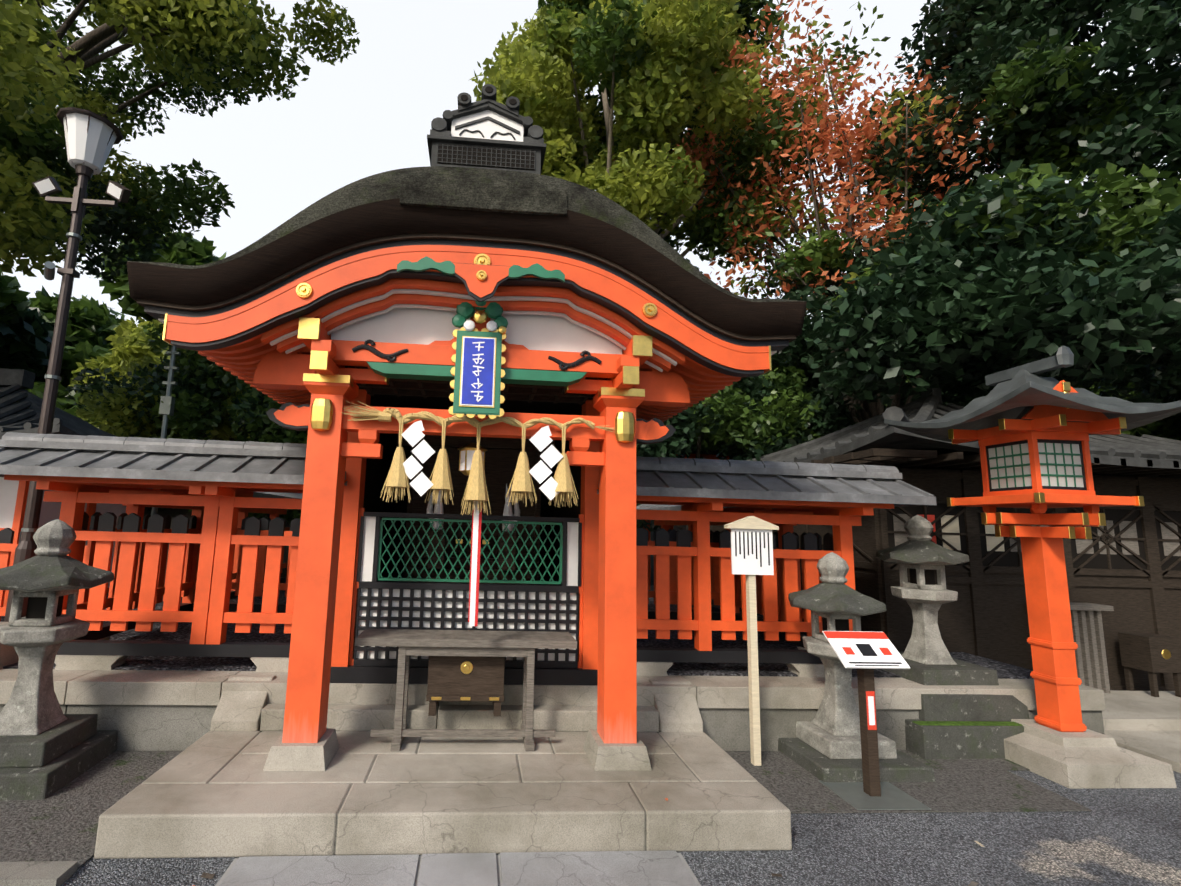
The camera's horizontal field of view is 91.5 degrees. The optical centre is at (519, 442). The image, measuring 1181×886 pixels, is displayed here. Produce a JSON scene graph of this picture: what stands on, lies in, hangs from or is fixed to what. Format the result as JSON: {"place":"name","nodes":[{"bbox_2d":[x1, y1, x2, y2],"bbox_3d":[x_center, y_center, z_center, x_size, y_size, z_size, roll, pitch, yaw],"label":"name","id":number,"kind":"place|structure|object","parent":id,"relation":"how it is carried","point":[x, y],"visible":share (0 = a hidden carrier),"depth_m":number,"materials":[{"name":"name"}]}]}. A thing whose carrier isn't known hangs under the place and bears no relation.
{"place":"outdoors","nodes":[
{"label":"outdoors","id":0,"kind":"place"},
{"bbox_2d":[64,324,307,525],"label":"shrubs","id":1,"kind":"object","parent":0,"point":[203,397],"depth_m":11.66,"materials":[{"name":"green plant"}]},
{"bbox_2d":[215,850,700,885],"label":"stone path","id":2,"kind":"structure","parent":0,"point":[632,868],"depth_m":2.75,"materials":[{"name":"stone"}]},
{"bbox_2d":[0,0,1180,324],"label":"sky","id":3,"kind":"structure","parent":0,"point":[371,112],"materials":[{"name":"white"}]},
{"bbox_2d":[60,507,1180,885],"bbox_3d":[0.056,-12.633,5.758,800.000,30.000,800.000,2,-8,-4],"label":"ground","id":4,"kind":"structure","parent":0,"point":[1122,837],"depth_m":3.06,"materials":[{"name":"grey gravel"}]},
{"bbox_2d":[0,368,125,668],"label":"background building","id":5,"kind":"structure","parent":4,"relation":"on","point":[20,408],"depth_m":7.38,"materials":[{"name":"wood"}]},
{"bbox_2d":[4,107,130,621],"bbox_3d":[-4.311,-0.485,5.274,0.794,5.580,0.540,-2,-9,25],"label":"street lamp","id":6,"kind":"object","parent":4,"relation":"on","point":[92,138],"visible":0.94,"depth_m":5.48,"materials":[{"name":"black metal"}]},
{"bbox_2d":[151,345,180,515],"bbox_3d":[-6.839,0.398,10.849,0.240,5.300,0.140,2,-8,-4],"label":"utility pole","id":7,"kind":"object","parent":4,"relation":"on","point":[166,407],"visible":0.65,"depth_m":11.00,"materials":[{"name":"grey metal"}]},
{"bbox_2d":[68,317,267,441],"bbox_3d":[-10.081,-0.701,19.516,9.700,9.950,7.701,2,-8,-4],"label":"yellow tree","id":8,"kind":"object","parent":4,"relation":"on","point":[129,339],"depth_m":17.69,"materials":[{"name":"plant"}]},
{"bbox_2d":[0,0,359,281],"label":"tree","id":9,"kind":"object","parent":4,"relation":"on","point":[227,34],"depth_m":9.65,"materials":[{"name":"green plant"}]},
{"bbox_2d":[94,675,791,858],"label":"platform","id":10,"kind":"structure","parent":4,"relation":"on","point":[216,790],"depth_m":3.14,"materials":[{"name":"stone"}]},
{"bbox_2d":[355,629,576,750],"bbox_3d":[-0.382,1.715,4.042,1.510,0.695,0.510,2,-8,-4],"label":"offering table","id":11,"kind":"object","parent":10,"relation":"on","point":[467,665],"visible":1,"depth_m":3.94,"materials":[{"name":"grey wood"}]},
{"bbox_2d":[253,315,689,770],"bbox_3d":[-0.394,0.698,4.765,2.980,2.915,2.610,2,-8,-4],"label":"porch frame","id":12,"kind":"object","parent":10,"relation":"on","point":[332,377],"visible":1,"depth_m":3.78,"materials":[{"name":"wood"}]},
{"bbox_2d":[137,233,795,421],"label":"gable","id":13,"kind":"structure","parent":12,"relation":"on","point":[366,291],"depth_m":3.70,"materials":[{"name":"orange wood"}]},
{"bbox_2d":[127,166,806,336],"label":"curved roof","id":14,"kind":"structure","parent":13,"relation":"on","point":[592,221],"depth_m":3.61,"materials":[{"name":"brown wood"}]},
{"bbox_2d":[400,84,566,215],"bbox_3d":[-0.318,-1.762,5.048,1.044,1.014,2.862,2,-8,-4],"label":"ridge ornament","id":15,"kind":"object","parent":14,"relation":"on","point":[487,131],"visible":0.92,"depth_m":3.84,"materials":[{"name":"tile"}]},
{"bbox_2d":[296,253,656,419],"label":"gable ornaments","id":16,"kind":"object","parent":13,"relation":"attached to","point":[477,385],"visible":1,"depth_m":3.68,"materials":[{"name":"wood"}]},
{"bbox_2d":[343,401,615,625],"bbox_3d":[-0.278,0.367,3.896,1.857,1.675,0.487,2,-8,-4],"label":"shimenawa rope","id":17,"kind":"object","parent":12,"relation":"attached to","point":[471,464],"visible":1,"depth_m":3.74,"materials":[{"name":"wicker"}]},
{"bbox_2d":[0,750,1091,885],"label":"ground beds","id":18,"kind":"object","parent":4,"relation":"on","point":[50,840],"visible":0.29,"depth_m":3.58,"materials":[{"name":"grey gravel"}]},
{"bbox_2d":[0,519,117,800],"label":"stone lantern","id":19,"kind":"object","parent":18,"relation":"on","point":[48,747],"visible":1,"depth_m":3.67,"materials":[{"name":"grey stone"}]},
{"bbox_2d":[724,516,778,765],"bbox_3d":[1.741,1.450,4.248,0.400,1.800,0.097,2,-8,-4],"label":"notice board","id":20,"kind":"object","parent":18,"relation":"on","point":[751,547],"visible":0.98,"depth_m":4.30,"materials":[{"name":"brown wood"}]},
{"bbox_2d":[778,552,934,782],"bbox_3d":[2.446,1.623,4.401,0.825,1.541,0.825,2,-8,-4],"label":"stone lantern","id":21,"kind":"object","parent":18,"relation":"on","point":[824,745],"visible":0.75,"depth_m":4.25,"materials":[{"name":"grey stone"}]},
{"bbox_2d":[819,631,930,809],"bbox_3d":[2.303,1.793,3.778,0.480,1.017,0.400,2,-8,-4],"label":"info stand","id":22,"kind":"object","parent":18,"relation":"on","point":[865,653],"visible":0.98,"depth_m":3.75,"materials":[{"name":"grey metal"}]},
{"bbox_2d":[876,515,1029,759],"bbox_3d":[3.612,1.586,5.085,1.205,1.878,1.205,2,-8,-4],"label":"stone lantern","id":23,"kind":"object","parent":18,"relation":"on","point":[963,726],"visible":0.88,"depth_m":4.70,"materials":[{"name":"grey stone"}]},
{"bbox_2d":[0,580,1105,750],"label":"stone base wall","id":24,"kind":"structure","parent":4,"relation":"on","point":[153,703],"depth_m":4.43,"materials":[{"name":"stone"}]},
{"bbox_2d":[330,389,599,684],"bbox_3d":[-0.443,0.618,5.487,2.200,2.720,2.000,2,-8,-4],"label":"sanctuary front","id":25,"kind":"object","parent":24,"relation":"on","point":[404,563],"visible":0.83,"depth_m":4.51,"materials":[{"name":"black paint"}]},
{"bbox_2d":[0,432,936,676],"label":"tamagaki fences","id":26,"kind":"object","parent":24,"relation":"on","point":[224,548],"visible":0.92,"depth_m":4.72,"materials":[{"name":"orange paint"}]},
{"bbox_2d":[193,798,984,885],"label":"leaf litter","id":27,"kind":"object","parent":4,"relation":"on","point":[211,876],"visible":0.96,"depth_m":2.77,"materials":[{"name":"brown plant"}]},
{"bbox_2d":[0,231,1180,522],"bbox_3d":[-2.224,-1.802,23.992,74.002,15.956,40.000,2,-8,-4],"label":"tree","id":28,"kind":"object","parent":4,"relation":"on","point":[26,329],"visible":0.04,"depth_m":20.86,"materials":[{"name":"green plant"}]},
{"bbox_2d":[570,52,722,256],"bbox_3d":[2.829,-4.615,15.604,6.424,17.280,5.613,7,-10,-34],"label":"tree trunk","id":29,"kind":"object","parent":4,"relation":"on","point":[608,113],"visible":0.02,"depth_m":13.98,"materials":[{"name":"brown plant"}]},
{"bbox_2d":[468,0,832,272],"bbox_3d":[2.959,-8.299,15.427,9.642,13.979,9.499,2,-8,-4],"label":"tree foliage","id":30,"kind":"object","parent":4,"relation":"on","point":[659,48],"visible":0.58,"depth_m":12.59,"materials":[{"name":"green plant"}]},
{"bbox_2d":[643,448,745,589],"bbox_3d":[4.098,1.946,13.491,2.900,3.620,0.340,2,-8,-4],"label":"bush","id":31,"kind":"object","parent":4,"relation":"on","point":[710,454],"visible":0.04,"depth_m":13.58,"materials":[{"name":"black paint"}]},
{"bbox_2d":[636,366,821,531],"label":"shrubs","id":32,"kind":"object","parent":4,"relation":"on","point":[727,416],"depth_m":10.84,"materials":[{"name":"green plant"}]},
{"bbox_2d":[669,0,998,422],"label":"autumn tree","id":33,"kind":"object","parent":4,"relation":"on","point":[874,213],"depth_m":12.93,"materials":[{"name":"red plant"}]},
{"bbox_2d":[710,388,1180,772],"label":"wooden hall","id":34,"kind":"structure","parent":4,"relation":"on","point":[1123,569],"depth_m":6.16,"materials":[{"name":"wood"}]},
{"bbox_2d":[884,346,1180,788],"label":"vermilion lantern","id":35,"kind":"object","parent":4,"relation":"on","point":[1027,428],"visible":1,"depth_m":4.42,"materials":[{"name":"wood"}]},
{"bbox_3d":[16.278,0.809,11.544,1.780,6.137,1.236,2,-8,-4],"label":"dark tree trunk","id":36,"kind":"object","parent":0,"visible":0},
{"bbox_2d":[751,0,1180,439],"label":"tree","id":37,"kind":"object","parent":36,"relation":"attached to","point":[1022,262],"visible":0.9,"depth_m":8.51,"materials":[{"name":"green plant"}]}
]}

